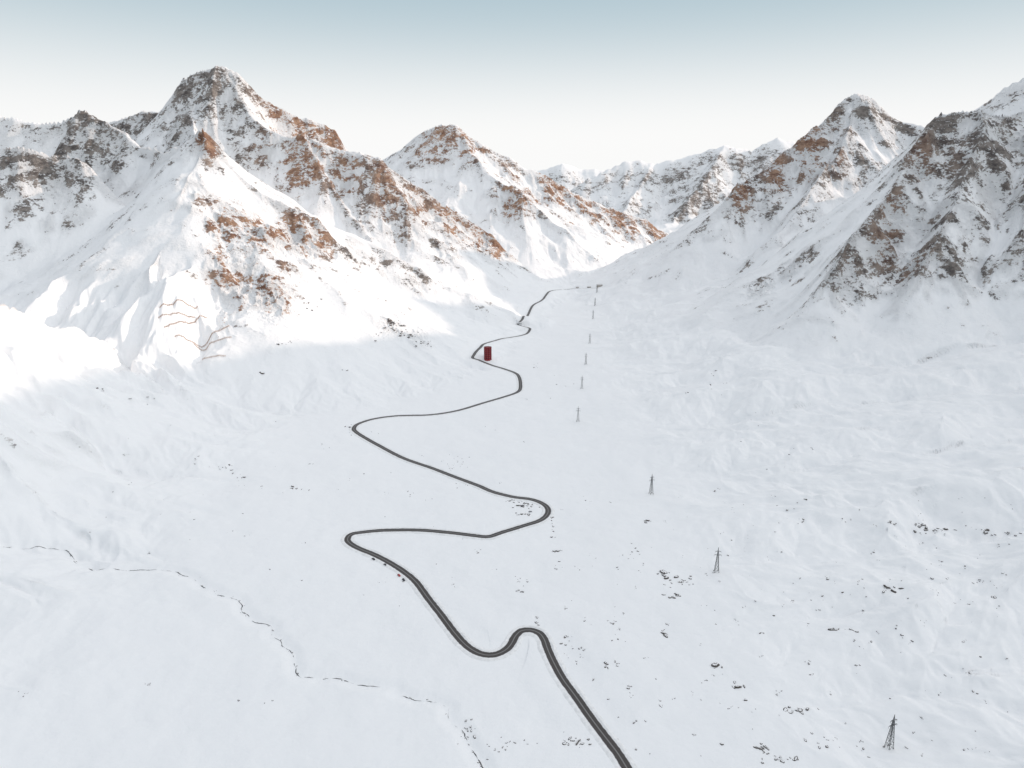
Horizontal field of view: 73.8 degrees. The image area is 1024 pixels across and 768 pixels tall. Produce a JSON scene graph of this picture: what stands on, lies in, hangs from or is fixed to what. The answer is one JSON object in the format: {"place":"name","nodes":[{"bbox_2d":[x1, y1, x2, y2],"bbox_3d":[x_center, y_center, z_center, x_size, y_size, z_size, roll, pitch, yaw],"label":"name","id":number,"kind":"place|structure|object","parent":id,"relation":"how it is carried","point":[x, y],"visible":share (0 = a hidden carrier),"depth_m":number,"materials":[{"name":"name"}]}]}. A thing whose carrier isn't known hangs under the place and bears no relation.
{"place":"outdoors","nodes":[
{"label":"outdoors","id":0,"kind":"place"},
{"bbox_2d":[30,546,482,767],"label":"stream","id":1,"kind":"structure","parent":0,"point":[281,645],"depth_m":576.95,"materials":[{"name":"liquid"}]},
{"bbox_2d":[340,288,637,767],"bbox_3d":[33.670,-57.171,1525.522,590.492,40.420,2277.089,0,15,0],"label":"road","id":2,"kind":"structure","parent":0,"point":[605,737],"depth_m":654.34,"materials":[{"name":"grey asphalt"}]},
{"bbox_2d":[0,65,1023,767],"bbox_3d":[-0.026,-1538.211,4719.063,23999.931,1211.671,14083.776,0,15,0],"label":"snowy terrain","id":3,"kind":"structure","parent":0,"point":[840,289],"depth_m":961.61,"materials":[{"name":"white snow"}]},
{"bbox_2d":[164,315,207,327],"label":"avalanche fence","id":4,"kind":"object","parent":3,"relation":"on","point":[187,322],"visible":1,"depth_m":1350.78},
{"bbox_2d":[175,325,228,346],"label":"avalanche fence","id":5,"kind":"object","parent":3,"relation":"on","point":[208,339],"visible":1,"depth_m":1341.06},
{"bbox_2d":[484,346,491,360],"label":"red theatre tower","id":6,"kind":"structure","parent":3,"relation":"on","point":[487,353],"depth_m":1536.75,"materials":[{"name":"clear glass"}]},
{"bbox_2d":[9,248,1021,766],"bbox_3d":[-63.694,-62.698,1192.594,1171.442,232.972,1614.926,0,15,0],"label":"scattered rocks","id":7,"kind":"object","parent":3,"relation":"on","point":[985,532],"visible":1,"depth_m":599.28,"materials":[{"name":"grey stone"}]},
{"bbox_2d":[649,476,653,494],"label":"power pylon","id":8,"kind":"object","parent":3,"relation":"on","point":[651,483],"visible":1,"depth_m":860.50,"materials":[{"name":"metal"}]},
{"bbox_2d":[713,547,721,572],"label":"power pylon","id":9,"kind":"object","parent":3,"relation":"on","point":[715,567],"visible":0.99,"depth_m":671.88,"materials":[{"name":"metal"}]},
{"bbox_2d":[883,715,896,749],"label":"power pylon","id":10,"kind":"object","parent":3,"relation":"on","point":[892,730],"visible":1,"depth_m":455.07,"materials":[{"name":"metal"}]},
{"bbox_2d":[0,0,1023,170],"label":"sky","id":11,"kind":"structure","parent":0,"point":[601,85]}
]}

